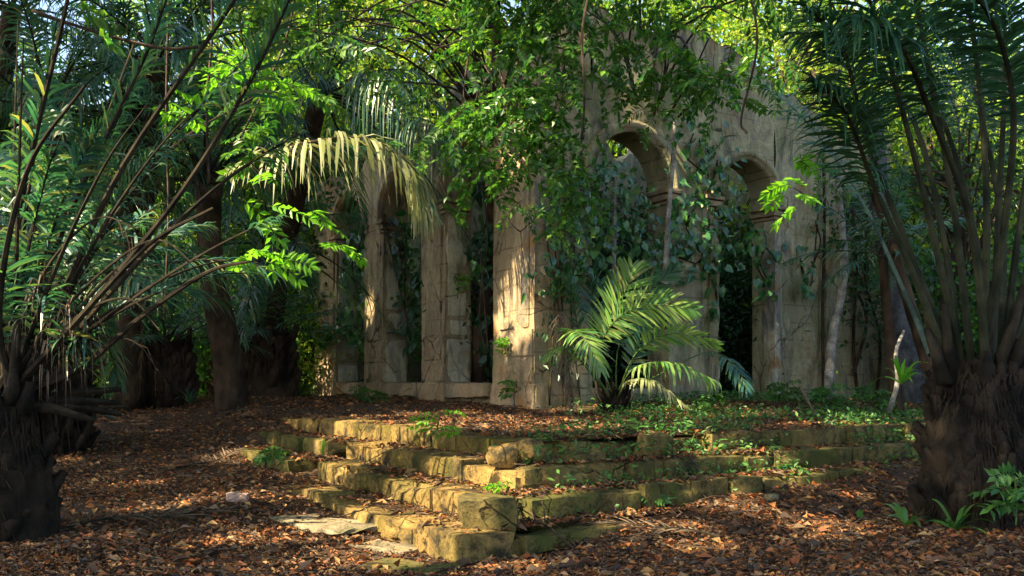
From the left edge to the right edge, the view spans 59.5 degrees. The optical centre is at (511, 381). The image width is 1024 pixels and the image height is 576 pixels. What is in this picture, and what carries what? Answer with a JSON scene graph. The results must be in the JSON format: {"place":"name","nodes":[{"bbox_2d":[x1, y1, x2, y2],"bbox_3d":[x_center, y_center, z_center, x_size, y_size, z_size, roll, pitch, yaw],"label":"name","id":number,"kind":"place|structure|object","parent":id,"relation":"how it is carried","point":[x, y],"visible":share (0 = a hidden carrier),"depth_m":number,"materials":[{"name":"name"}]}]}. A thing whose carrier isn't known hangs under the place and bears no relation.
{"place":"outdoors","nodes":[
{"label":"outdoors","id":0,"kind":"place"},
{"bbox_2d":[0,0,1023,233],"label":"sky","id":1,"kind":"structure","parent":0,"point":[45,7],"materials":[{"name":"white"}]},
{"bbox_2d":[0,382,1023,575],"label":"ground","id":2,"kind":"structure","parent":0,"point":[205,415],"depth_m":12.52,"materials":[{"name":"brown plant"}]},
{"bbox_2d":[0,0,130,195],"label":"palm tree","id":3,"kind":"object","parent":2,"relation":"on","point":[12,46],"visible":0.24,"depth_m":21.98,"materials":[{"name":"green plant"}]},
{"bbox_2d":[0,42,185,340],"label":"broadleaf tree","id":4,"kind":"object","parent":2,"relation":"on","point":[155,210],"visible":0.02,"depth_m":33.03,"materials":[{"name":"green plant"}]},
{"bbox_2d":[3,17,195,249],"bbox_3d":[-19.815,-7.679,38.207,13.169,17.301,11.634,0,0,-9],"label":"broadleaf tree","id":5,"kind":"object","parent":2,"relation":"on","point":[43,71],"visible":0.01,"depth_m":36.33,"materials":[{"name":"green plant"}]},
{"bbox_2d":[0,0,239,321],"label":"palm tree","id":6,"kind":"object","parent":2,"relation":"on","point":[76,52],"visible":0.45,"depth_m":17.37,"materials":[{"name":"green plant"}]},
{"bbox_2d":[53,282,200,399],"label":"understory bush","id":7,"kind":"object","parent":2,"relation":"on","point":[101,378],"visible":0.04,"depth_m":24.77,"materials":[{"name":"green plant"}]},
{"bbox_2d":[0,0,270,381],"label":"broadleaf tree","id":8,"kind":"object","parent":2,"relation":"on","point":[108,205],"visible":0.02,"depth_m":28.91,"materials":[{"name":"green plant"}]},
{"bbox_2d":[0,119,293,456],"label":"oil palm","id":9,"kind":"object","parent":2,"relation":"on","point":[75,435],"visible":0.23,"depth_m":14.92,"materials":[{"name":"green plant"}]},
{"bbox_2d":[0,0,309,544],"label":"oil palm","id":10,"kind":"object","parent":2,"relation":"on","point":[35,347],"visible":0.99,"depth_m":8.84,"materials":[{"name":"green plant"}]},
{"bbox_2d":[31,0,197,57],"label":"hanging vine","id":11,"kind":"object","parent":10,"relation":"hanging from","point":[103,24],"visible":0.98,"depth_m":8.44,"materials":[{"name":"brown plant"}]},
{"bbox_2d":[148,0,324,181],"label":"hanging vine","id":12,"kind":"object","parent":10,"relation":"hanging from","point":[224,70],"visible":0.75,"depth_m":10.08,"materials":[{"name":"green plant"}]},
{"bbox_2d":[163,1,367,319],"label":"hanging vine","id":13,"kind":"object","parent":10,"relation":"hanging from","point":[291,256],"visible":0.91,"depth_m":11.01,"materials":[{"name":"green plant"}]},
{"bbox_2d":[209,0,375,188],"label":"hanging vine","id":14,"kind":"object","parent":10,"relation":"hanging from","point":[255,139],"visible":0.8,"depth_m":12.00,"materials":[{"name":"green plant"}]},
{"bbox_2d":[0,0,311,410],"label":"palm tree","id":15,"kind":"object","parent":2,"relation":"on","point":[134,398],"visible":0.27,"depth_m":19.68,"materials":[{"name":"green plant"}]},
{"bbox_2d":[80,505,255,524],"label":"fallen frond","id":16,"kind":"object","parent":2,"relation":"on","point":[135,515],"visible":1,"depth_m":9.59,"materials":[{"name":"brown plant"}]},
{"bbox_2d":[0,0,336,328],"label":"palm tree","id":17,"kind":"object","parent":2,"relation":"on","point":[181,31],"visible":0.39,"depth_m":18.53,"materials":[{"name":"green plant"}]},
{"bbox_2d":[82,234,271,408],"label":"oil palm","id":18,"kind":"object","parent":2,"relation":"on","point":[175,359],"visible":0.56,"depth_m":20.57,"materials":[{"name":"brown plant"}]},
{"bbox_2d":[58,0,320,387],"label":"tall tree","id":19,"kind":"object","parent":2,"relation":"on","point":[223,30],"visible":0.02,"depth_m":38.38,"materials":[{"name":"green plant"}]},
{"bbox_2d":[97,219,331,397],"bbox_3d":[-8.820,-2.076,26.893,7.977,6.866,7.350,0,0,25],"label":"palm tree","id":20,"kind":"object","parent":2,"relation":"on","point":[209,384],"visible":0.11,"depth_m":26.55,"materials":[{"name":"green plant"}]},
{"bbox_2d":[51,39,439,411],"bbox_3d":[-4.791,-2.994,16.216,5.245,7.417,10.052,0,0,-37],"label":"palm tree","id":21,"kind":"object","parent":2,"relation":"on","point":[230,386],"visible":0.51,"depth_m":17.22,"materials":[{"name":"green plant"}]},
{"bbox_2d":[101,0,410,277],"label":"tall tree","id":22,"kind":"object","parent":2,"relation":"on","point":[248,199],"visible":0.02,"depth_m":32.77,"materials":[{"name":"green plant"}]},
{"bbox_2d":[169,229,365,397],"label":"oil palm","id":23,"kind":"object","parent":2,"relation":"on","point":[278,372],"visible":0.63,"depth_m":22.48,"materials":[{"name":"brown plant"}]},
{"bbox_2d":[150,181,387,349],"bbox_3d":[-6.432,-2.478,23.733,5.912,6.113,6.169,0,0,42],"label":"palm tree","id":24,"kind":"object","parent":2,"relation":"on","point":[300,245],"visible":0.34,"depth_m":23.58,"materials":[{"name":"green plant"}]},
{"bbox_2d":[253,445,292,465],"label":"seedling","id":25,"kind":"object","parent":2,"relation":"on","point":[264,457],"visible":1,"depth_m":12.53,"materials":[{"name":"green plant"}]},
{"bbox_2d":[144,0,488,337],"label":"tall tree","id":26,"kind":"object","parent":2,"relation":"on","point":[420,30],"visible":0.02,"depth_m":30.60,"materials":[{"name":"green plant"}]},
{"bbox_2d":[267,513,377,534],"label":"paving slab","id":27,"kind":"structure","parent":2,"relation":"on","point":[331,526],"depth_m":9.49,"materials":[{"name":"beige stone"}]},
{"bbox_2d":[284,253,363,395],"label":"understory bush","id":28,"kind":"object","parent":2,"relation":"on","point":[307,363],"visible":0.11,"depth_m":27.96,"materials":[{"name":"green plant"}]},
{"bbox_2d":[196,10,456,392],"bbox_3d":[-5.855,-6.299,30.820,9.694,14.417,10.974,0,0,0],"label":"broadleaf tree","id":29,"kind":"object","parent":2,"relation":"on","point":[305,227],"visible":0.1,"depth_m":27.99,"materials":[{"name":"green plant"}]},
{"bbox_2d":[169,0,488,334],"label":"palm tree","id":30,"kind":"object","parent":2,"relation":"on","point":[314,118],"visible":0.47,"depth_m":20.69,"materials":[{"name":"green plant"}]},
{"bbox_2d":[201,0,491,306],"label":"tall tree","id":31,"kind":"object","parent":2,"relation":"on","point":[345,72],"visible":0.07,"depth_m":30.17,"materials":[{"name":"green plant"}]},
{"bbox_2d":[348,384,389,403],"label":"seedling","id":32,"kind":"object","parent":2,"relation":"on","point":[361,391],"visible":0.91,"depth_m":20.50,"materials":[{"name":"green plant"}]},
{"bbox_2d":[348,539,418,554],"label":"paving slab","id":33,"kind":"structure","parent":2,"relation":"on","point":[385,546],"depth_m":8.64,"materials":[{"name":"beige stone"}]},
{"bbox_2d":[359,558,465,575],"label":"paving slab","id":34,"kind":"structure","parent":2,"relation":"on","point":[410,564],"depth_m":7.72,"materials":[{"name":"beige stone"}]},
{"bbox_2d":[267,0,602,202],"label":"tall tree","id":35,"kind":"object","parent":2,"relation":"on","point":[431,13],"visible":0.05,"depth_m":31.34,"materials":[{"name":"green plant"}]},
{"bbox_2d":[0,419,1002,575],"bbox_3d":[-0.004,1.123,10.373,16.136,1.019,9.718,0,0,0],"label":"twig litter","id":36,"kind":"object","parent":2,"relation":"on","point":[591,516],"visible":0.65,"depth_m":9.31,"materials":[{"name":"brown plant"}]},
{"bbox_2d":[498,378,534,404],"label":"seedling","id":37,"kind":"object","parent":2,"relation":"on","point":[512,383],"visible":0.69,"depth_m":18.71,"materials":[{"name":"green plant"}]},
{"bbox_2d":[405,216,647,387],"bbox_3d":[0.640,-1.676,23.474,5.848,6.080,6.265,0,0,18],"label":"understory bush","id":38,"kind":"object","parent":2,"relation":"on","point":[490,343],"visible":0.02,"depth_m":21.87,"materials":[{"name":"green plant"}]},
{"bbox_2d":[410,0,679,158],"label":"tall tree","id":39,"kind":"object","parent":2,"relation":"on","point":[606,1],"depth_m":33.85,"materials":[{"name":"green plant"}]},
{"bbox_2d":[471,232,645,387],"bbox_3d":[1.462,-1.280,22.919,5.221,5.067,4.873,0,0,-9],"label":"understory bush","id":40,"kind":"object","parent":2,"relation":"on","point":[610,363],"visible":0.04,"depth_m":22.51,"materials":[{"name":"green plant"}]},
{"bbox_2d":[514,523,622,554],"bbox_3d":[0.539,1.513,8.674,1.198,0.195,0.354,0,0,-33],"label":"kerb stone","id":41,"kind":"object","parent":2,"relation":"on","point":[538,541],"visible":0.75,"depth_m":8.52,"materials":[{"name":"stone"}]},
{"bbox_2d":[236,417,925,562],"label":"stepped platform","id":42,"kind":"structure","parent":2,"relation":"on","point":[448,541],"depth_m":10.75,"materials":[{"name":"stone"}]},
{"bbox_2d":[405,409,465,446],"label":"seedling","id":43,"kind":"object","parent":42,"relation":"on","point":[426,424],"visible":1,"depth_m":10.71,"materials":[{"name":"green plant"}]},
{"bbox_2d":[456,493,517,532],"bbox_3d":[-0.240,1.267,8.569,0.601,0.371,0.481,0,0,0],"label":"stone block","id":44,"kind":"object","parent":42,"relation":"on","point":[486,511],"depth_m":8.35,"materials":[{"name":"beige stone"}]},
{"bbox_2d":[485,443,516,468],"bbox_3d":[-0.116,0.813,9.730,0.344,0.286,0.308,0,0,-18],"label":"rubble stone","id":45,"kind":"object","parent":42,"relation":"on","point":[504,455],"visible":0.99,"depth_m":9.62,"materials":[{"name":"beige stone"}]},
{"bbox_2d":[516,437,548,463],"bbox_3d":[0.221,0.805,10.046,0.370,0.338,0.384,-14,-23,0],"label":"rubble stone","id":46,"kind":"object","parent":42,"relation":"on","point":[527,445],"visible":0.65,"depth_m":9.91,"materials":[{"name":"beige stone"}]},
{"bbox_2d":[560,449,605,463],"bbox_3d":[0.801,0.873,10.198,0.509,0.187,0.315,0,0,-25],"label":"rubble stone","id":47,"kind":"object","parent":42,"relation":"on","point":[592,454],"visible":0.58,"depth_m":10.08,"materials":[{"name":"grey stone"}]},
{"bbox_2d":[634,431,672,459],"bbox_3d":[1.728,0.781,10.876,0.431,0.342,0.324,0,0,-30],"label":"rubble stone","id":48,"kind":"object","parent":42,"relation":"on","point":[661,438],"visible":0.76,"depth_m":10.75,"materials":[{"name":"beige stone"}]},
{"bbox_2d":[493,408,922,512],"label":"step weeds","id":49,"kind":"object","parent":42,"relation":"on","point":[685,422],"visible":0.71,"depth_m":11.24,"materials":[{"name":"green plant"}]},
{"bbox_2d":[471,181,695,387],"bbox_3d":[1.278,-1.940,23.599,6.961,6.756,6.498,0,0,0],"label":"understory bush","id":50,"kind":"object","parent":2,"relation":"on","point":[617,256],"depth_m":22.83,"materials":[{"name":"green plant"}]},
{"bbox_2d":[309,0,891,408],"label":"ruined building","id":51,"kind":"structure","parent":2,"relation":"on","point":[787,344],"depth_m":21.94,"materials":[{"name":"stone"}]},
{"bbox_2d":[316,305,361,352],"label":"creeper","id":52,"kind":"object","parent":51,"relation":"attached to","point":[345,320],"visible":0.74,"depth_m":26.32,"materials":[{"name":"green plant"}]},
{"bbox_2d":[315,212,367,352],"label":"creeper","id":53,"kind":"object","parent":51,"relation":"attached to","point":[351,266],"visible":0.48,"depth_m":26.14,"materials":[{"name":"green plant"}]},
{"bbox_2d":[357,210,424,356],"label":"creeper","id":54,"kind":"object","parent":51,"relation":"attached to","point":[399,246],"visible":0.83,"depth_m":23.55,"materials":[{"name":"green plant"}]},
{"bbox_2d":[463,167,492,377],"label":"creeper","id":55,"kind":"object","parent":51,"relation":"attached to","point":[484,251],"visible":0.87,"depth_m":21.08,"materials":[{"name":"green plant"}]},
{"bbox_2d":[532,180,592,405],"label":"creeper","id":56,"kind":"object","parent":51,"relation":"attached to","point":[543,334],"visible":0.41,"depth_m":18.55,"materials":[{"name":"green plant"}]},
{"bbox_2d":[521,134,689,319],"bbox_3d":[2.163,-3.333,18.956,4.892,4.161,0.956,0,0,-35],"label":"creeper","id":57,"kind":"object","parent":51,"relation":"attached to","point":[594,249],"visible":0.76,"depth_m":18.88,"materials":[{"name":"green plant"}]},
{"bbox_2d":[611,177,616,298],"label":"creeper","id":58,"kind":"object","parent":51,"relation":"attached to","point":[614,220],"visible":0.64,"depth_m":18.86,"materials":[{"name":"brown plant"}]},
{"bbox_2d":[661,119,676,319],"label":"sapling","id":59,"kind":"object","parent":51,"relation":"attached to","point":[668,212],"visible":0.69,"depth_m":18.96,"materials":[{"name":"grey plant"}]},
{"bbox_2d":[654,101,747,297],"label":"creeper","id":60,"kind":"object","parent":51,"relation":"attached to","point":[690,238],"visible":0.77,"depth_m":20.71,"materials":[{"name":"green plant"}]},
{"bbox_2d":[699,201,735,321],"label":"creeper","id":61,"kind":"object","parent":51,"relation":"attached to","point":[722,290],"visible":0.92,"depth_m":21.06,"materials":[{"name":"green plant"}]},
{"bbox_2d":[726,208,792,302],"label":"creeper","id":62,"kind":"object","parent":51,"relation":"attached to","point":[777,256],"visible":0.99,"depth_m":21.82,"materials":[{"name":"green plant"}]},
{"bbox_2d":[792,198,830,299],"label":"creeper","id":63,"kind":"object","parent":51,"relation":"attached to","point":[805,288],"visible":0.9,"depth_m":22.88,"materials":[{"name":"green plant"}]},
{"bbox_2d":[852,207,858,393],"bbox_3d":[9.245,-2.069,24.091,0.356,5.448,0.100,0,0,-32],"label":"aerial root","id":64,"kind":"object","parent":51,"relation":"attached to","point":[853,346],"visible":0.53,"depth_m":24.03,"materials":[{"name":"brown plant"}]},
{"bbox_2d":[864,230,881,399],"bbox_3d":[9.848,-1.813,24.450,0.764,5.246,0.098,0,0,-33],"label":"aerial root","id":65,"kind":"object","parent":51,"relation":"attached to","point":[879,358],"visible":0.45,"depth_m":24.55,"materials":[{"name":"brown plant"}]},
{"bbox_2d":[471,155,763,387],"bbox_3d":[1.995,-2.336,24.123,8.005,7.769,7.472,0,0,-18],"label":"understory bush","id":66,"kind":"object","parent":2,"relation":"on","point":[633,261],"visible":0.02,"depth_m":22.93,"materials":[{"name":"green plant"}]},
{"bbox_2d":[575,516,719,541],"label":"fallen frond","id":67,"kind":"object","parent":2,"relation":"on","point":[652,527],"visible":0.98,"depth_m":8.78,"materials":[{"name":"brown plant"}]},
{"bbox_2d":[592,226,742,387],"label":"understory bush","id":68,"kind":"object","parent":2,"relation":"on","point":[643,357],"visible":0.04,"depth_m":23.34,"materials":[{"name":"green plant"}]},
{"bbox_2d":[594,0,757,156],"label":"tall tree","id":69,"kind":"object","parent":2,"relation":"on","point":[654,6],"visible":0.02,"depth_m":32.93,"materials":[{"name":"green plant"}]},
{"bbox_2d":[594,169,759,396],"bbox_3d":[4.174,-2.336,25.790,8.005,7.769,7.473,0,0,45],"label":"understory bush","id":70,"kind":"object","parent":2,"relation":"on","point":[731,295],"visible":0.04,"depth_m":24.35,"materials":[{"name":"green plant"}]},
{"bbox_2d":[607,234,751,390],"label":"understory bush","id":71,"kind":"object","parent":2,"relation":"on","point":[733,319],"visible":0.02,"depth_m":23.92,"materials":[{"name":"green plant"}]},
{"bbox_2d":[534,0,827,158],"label":"overhanging tree","id":72,"kind":"object","parent":2,"relation":"on","point":[690,79],"visible":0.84,"depth_m":12.96,"materials":[{"name":"green plant"}]},
{"bbox_2d":[740,0,821,232],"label":"hanging vine","id":73,"kind":"object","parent":72,"relation":"hanging from","point":[777,185],"visible":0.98,"depth_m":12.05,"materials":[{"name":"green plant"}]},
{"bbox_2d":[692,393,727,409],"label":"weed","id":74,"kind":"object","parent":2,"relation":"on","point":[706,398],"visible":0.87,"depth_m":17.51,"materials":[{"name":"green plant"}]},
{"bbox_2d":[634,200,809,397],"bbox_3d":[5.675,-1.940,25.761,6.498,6.756,6.961,0,0,-36],"label":"understory bush","id":75,"kind":"object","parent":2,"relation":"on","point":[742,326],"visible":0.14,"depth_m":24.56,"materials":[{"name":"green plant"}]},
{"bbox_2d":[611,0,837,97],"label":"tall tree","id":76,"kind":"object","parent":2,"relation":"on","point":[769,66],"visible":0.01,"depth_m":39.46,"materials":[{"name":"green plant"}]},
{"bbox_2d":[550,389,924,434],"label":"ground cover","id":77,"kind":"object","parent":2,"relation":"on","point":[658,409],"visible":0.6,"depth_m":16.64,"materials":[{"name":"green plant"}]},
{"bbox_2d":[850,382,897,410],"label":"weed","id":78,"kind":"object","parent":77,"relation":"on","point":[869,396],"visible":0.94,"depth_m":16.98,"materials":[{"name":"green plant"}]},
{"bbox_2d":[885,330,904,413],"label":"sapling","id":79,"kind":"object","parent":77,"relation":"on","point":[893,396],"visible":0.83,"depth_m":15.48,"materials":[{"name":"grey plant"}]},
{"bbox_2d":[875,355,927,383],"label":"strap leaf plant","id":80,"kind":"object","parent":79,"relation":"attached to","point":[903,373],"visible":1,"depth_m":14.40,"materials":[{"name":"green plant"}]},
{"bbox_2d":[641,0,891,101],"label":"tall tree","id":81,"kind":"object","parent":2,"relation":"on","point":[778,73],"visible":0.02,"depth_m":36.14,"materials":[{"name":"green plant"}]},
{"bbox_2d":[765,379,809,405],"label":"weed","id":82,"kind":"object","parent":2,"relation":"on","point":[781,389],"visible":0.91,"depth_m":18.00,"materials":[{"name":"green plant"}]},
{"bbox_2d":[718,198,884,396],"bbox_3d":[8.179,-2.294,26.855,8.775,7.553,8.085,0,0,34],"label":"understory bush","id":83,"kind":"object","parent":2,"relation":"on","point":[746,304],"visible":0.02,"depth_m":25.77,"materials":[{"name":"green plant"}]},
{"bbox_2d":[669,0,970,268],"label":"tall tree","id":84,"kind":"object","parent":2,"relation":"on","point":[814,69],"visible":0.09,"depth_m":31.69,"materials":[{"name":"green plant"}]},
{"bbox_2d":[711,0,930,251],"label":"tall tree","id":85,"kind":"object","parent":2,"relation":"on","point":[781,42],"visible":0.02,"depth_m":37.97,"materials":[{"name":"green plant"}]},
{"bbox_2d":[718,74,930,375],"bbox_3d":[9.584,-4.937,30.075,10.207,11.695,9.356,0,0,0],"label":"broadleaf tree","id":86,"kind":"object","parent":2,"relation":"on","point":[744,206],"visible":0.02,"depth_m":27.74,"materials":[{"name":"green plant"}]},
{"bbox_2d":[809,383,850,405],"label":"weed","id":87,"kind":"object","parent":2,"relation":"on","point":[821,394],"visible":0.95,"depth_m":17.98,"materials":[{"name":"green plant"}]},
{"bbox_2d":[811,139,861,405],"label":"sapling","id":88,"kind":"object","parent":2,"relation":"on","point":[829,374],"visible":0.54,"depth_m":18.59,"materials":[{"name":"grey plant"}]},
{"bbox_2d":[775,167,965,416],"bbox_3d":[6.985,-1.567,17.380,3.402,4.783,3.225,0,0,0],"label":"young palm","id":89,"kind":"object","parent":2,"relation":"on","point":[884,279],"visible":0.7,"depth_m":17.42,"materials":[{"name":"green plant"}]},
{"bbox_2d":[731,0,1023,532],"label":"oil palm","id":90,"kind":"object","parent":2,"relation":"on","point":[973,416],"visible":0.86,"depth_m":9.29,"materials":[{"name":"green plant"}]},
{"bbox_2d":[846,79,925,403],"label":"tree","id":91,"kind":"object","parent":2,"relation":"on","point":[910,390],"visible":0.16,"depth_m":19.76,"materials":[{"name":"grey plant"}]},
{"bbox_2d":[843,133,931,379],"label":"tree","id":92,"kind":"object","parent":2,"relation":"on","point":[918,343],"visible":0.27,"depth_m":17.13,"materials":[{"name":"grey plant"}]},
{"bbox_2d":[761,0,1022,313],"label":"tall tree","id":93,"kind":"object","parent":2,"relation":"on","point":[833,6],"visible":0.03,"depth_m":34.09,"materials":[{"name":"green plant"}]},
{"bbox_2d":[883,502,935,526],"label":"strap leaf plant","id":94,"kind":"object","parent":2,"relation":"on","point":[901,514],"visible":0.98,"depth_m":9.44,"materials":[{"name":"green plant"}]},
{"bbox_2d":[815,40,1023,358],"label":"broadleaf tree","id":95,"kind":"object","parent":2,"relation":"on","point":[967,164],"visible":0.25,"depth_m":22.61,"materials":[{"name":"green plant"}]},
{"bbox_2d":[821,154,825,386],"bbox_3d":[8.086,-2.629,23.248,0.161,6.509,0.100,0,0,-31],"label":"aerial root","id":96,"kind":"object","parent":95,"relation":"hanging from","point":[822,313],"visible":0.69,"depth_m":23.22,"materials":[{"name":"brown plant"}]},
{"bbox_2d":[852,230,867,373],"bbox_3d":[9.346,-2.216,24.042,0.657,4.045,0.102,0,0,-32],"label":"aerial root","id":97,"kind":"object","parent":95,"relation":"hanging from","point":[855,365],"visible":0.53,"depth_m":23.98,"materials":[{"name":"grey plant"}]},
{"bbox_2d":[832,22,1023,352],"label":"broadleaf tree","id":98,"kind":"object","parent":2,"relation":"on","point":[974,178],"visible":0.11,"depth_m":25.44,"materials":[{"name":"green plant"}]},
{"bbox_2d":[876,43,1023,320],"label":"broadleaf tree","id":99,"kind":"object","parent":2,"relation":"on","point":[1017,191],"depth_m":30.07,"materials":[{"name":"green plant"}]},
{"bbox_2d":[876,192,1023,352],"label":"understory bush","id":100,"kind":"object","parent":2,"relation":"on","point":[1011,234],"visible":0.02,"depth_m":23.45,"materials":[{"name":"green plant"}]},
{"bbox_2d":[925,499,993,533],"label":"strap leaf plant","id":101,"kind":"object","parent":2,"relation":"on","point":[960,518],"visible":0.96,"depth_m":9.21,"materials":[{"name":"green plant"}]},
{"bbox_2d":[916,223,1023,360],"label":"understory bush","id":102,"kind":"object","parent":2,"relation":"on","point":[974,320],"visible":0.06,"depth_m":20.24,"materials":[{"name":"green plant"}]},
{"bbox_2d":[966,461,1023,524],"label":"seedling","id":103,"kind":"object","parent":2,"relation":"on","point":[1015,495],"visible":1,"depth_m":8.90,"materials":[{"name":"green plant"}]},
{"bbox_2d":[251,417,872,527],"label":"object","id":104,"kind":"structure","parent":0,"point":[392,507],"depth_m":10.34,"materials":[{"name":"soil"}]},
{"bbox_2d":[222,0,635,382],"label":"overhanging tree","id":105,"kind":"object","parent":104,"relation":"on","point":[528,98],"visible":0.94,"depth_m":12.62,"materials":[{"name":"green plant"}]},
{"bbox_2d":[512,0,587,236],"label":"hanging vine","id":106,"kind":"object","parent":105,"relation":"hanging from","point":[559,184],"visible":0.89,"depth_m":11.92,"materials":[{"name":"green plant"}]},
{"bbox_2d":[539,254,754,415],"bbox_3d":[2.622,-0.682,16.996,4.291,3.838,3.162,0,0,0],"label":"young palm","id":107,"kind":"object","parent":104,"relation":"on","point":[616,394],"visible":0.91,"depth_m":17.16,"materials":[{"name":"green plant"}]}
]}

